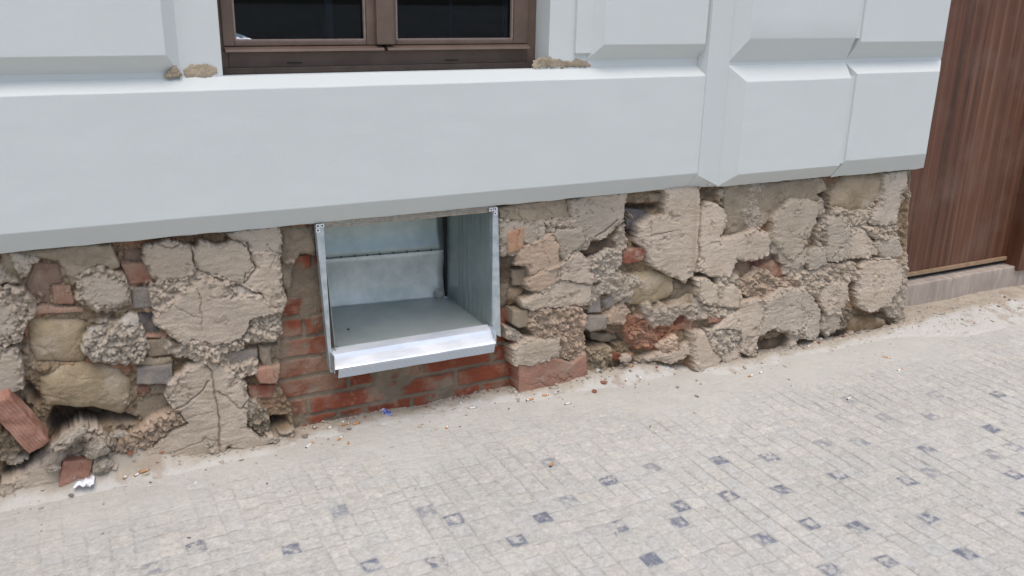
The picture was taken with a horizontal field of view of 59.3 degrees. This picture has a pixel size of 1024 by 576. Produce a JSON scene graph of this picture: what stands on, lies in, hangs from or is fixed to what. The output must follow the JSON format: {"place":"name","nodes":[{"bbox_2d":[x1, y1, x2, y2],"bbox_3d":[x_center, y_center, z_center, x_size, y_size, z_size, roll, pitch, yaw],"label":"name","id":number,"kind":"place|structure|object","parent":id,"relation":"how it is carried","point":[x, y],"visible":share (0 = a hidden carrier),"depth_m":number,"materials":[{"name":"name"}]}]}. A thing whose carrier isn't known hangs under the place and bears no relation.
{"place":"outdoors","nodes":[
{"label":"outdoors","id":0,"kind":"place"},
{"bbox_2d":[0,323,1023,575],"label":"pavement","id":1,"kind":"structure","parent":0,"point":[914,467],"depth_m":3.02,"materials":[{"name":"beige stone"}]},
{"bbox_2d":[0,0,1023,496],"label":"building","id":2,"kind":"structure","parent":1,"relation":"on","point":[698,184],"depth_m":3.38,"materials":[{"name":"white paint"}]},
{"bbox_2d":[0,388,48,453],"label":"loose brick","id":3,"kind":"object","parent":2,"relation":"on","point":[22,423],"visible":1,"depth_m":2.84,"materials":[{"name":"brick"}]},
{"bbox_2d":[50,422,88,452],"bbox_3d":[-1.431,0.483,2.904,0.130,0.046,0.084,-36,30,-13],"label":"mortar chunk","id":4,"kind":"object","parent":2,"relation":"on","point":[66,439],"visible":1,"depth_m":2.89,"materials":[{"name":"beige concrete"}]},
{"bbox_2d":[217,0,535,74],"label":"window","id":5,"kind":"structure","parent":2,"relation":"in","point":[257,36],"depth_m":3.33,"materials":[{"name":"brown paint"}]},
{"bbox_2d":[314,205,500,377],"bbox_3d":[-0.479,-0.073,3.580,0.726,0.587,0.627,-8,21,-26],"label":"metal box","id":6,"kind":"object","parent":2,"relation":"attached to","point":[384,298],"visible":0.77,"depth_m":3.69,"materials":[{"name":"metal"}]},
{"bbox_2d":[907,0,1023,278],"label":"door","id":7,"kind":"structure","parent":2,"relation":"in","point":[966,203],"depth_m":4.73,"materials":[{"name":"red wood"}]},
{"bbox_2d":[0,285,1023,512],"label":"dust","id":8,"kind":"object","parent":1,"relation":"on","point":[1000,317],"visible":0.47,"depth_m":3.80,"materials":[{"name":"beige sand"}]},
{"bbox_2d":[12,291,1022,537],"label":"gravel","id":9,"kind":"structure","parent":1,"relation":"on","point":[304,436],"depth_m":3.72,"materials":[{"name":"beige gravel"}]},
{"bbox_2d":[45,464,61,471],"bbox_3d":[-1.495,0.588,2.932,0.053,0.028,0.034,-8,21,-26],"label":"mortar chunk","id":10,"kind":"object","parent":9,"relation":"on","point":[54,468],"visible":1,"depth_m":2.92,"materials":[{"name":"beige concrete"}]},
{"bbox_2d":[58,455,92,486],"bbox_3d":[-1.449,0.599,2.983,0.112,0.088,0.056,-8,21,-26],"label":"loose brick","id":11,"kind":"object","parent":9,"relation":"on","point":[77,467],"visible":0.91,"depth_m":2.96,"materials":[{"name":"brick"}]},
{"bbox_2d":[73,475,94,488],"bbox_3d":[-1.415,0.631,2.977,0.067,0.017,0.102,-6,20,-21],"label":"paper scrap","id":12,"kind":"object","parent":9,"relation":"on","point":[86,482],"visible":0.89,"depth_m":2.96,"materials":[{"name":"white paper"}]},
{"bbox_2d":[91,455,113,475],"bbox_3d":[-1.370,0.593,2.999,0.059,0.074,0.063,13,22,31],"label":"mortar chunk","id":13,"kind":"object","parent":9,"relation":"on","point":[103,465],"visible":0.98,"depth_m":2.98,"materials":[{"name":"beige concrete"}]},
{"bbox_2d":[82,436,109,459],"bbox_3d":[-1.375,0.528,2.973,0.083,0.077,0.065,-8,21,-26],"label":"mortar chunk","id":14,"kind":"object","parent":13,"relation":"on","point":[95,447],"visible":1,"depth_m":2.96,"materials":[{"name":"beige concrete"}]},
{"bbox_2d":[109,429,128,438],"bbox_3d":[-1.310,0.488,2.997,0.064,0.029,0.041,-2,18,-28],"label":"mortar chunk","id":15,"kind":"object","parent":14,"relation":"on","point":[119,434],"visible":1,"depth_m":2.99,"materials":[{"name":"beige concrete"}]},
{"bbox_2d":[381,409,391,415],"bbox_3d":[-0.489,0.487,3.509,0.041,0.017,0.022,20,25,25],"label":"crumpled wrapper","id":16,"kind":"object","parent":9,"relation":"on","point":[386,412],"visible":1,"depth_m":3.50,"materials":[{"name":"blue plastic"}]},
{"bbox_2d":[618,353,631,363],"bbox_3d":[0.493,0.306,3.910,0.059,0.048,0.048,0,18,-4],"label":"mortar chunk","id":17,"kind":"object","parent":9,"relation":"on","point":[624,358],"visible":1,"depth_m":3.90,"materials":[{"name":"concrete"}]}
]}

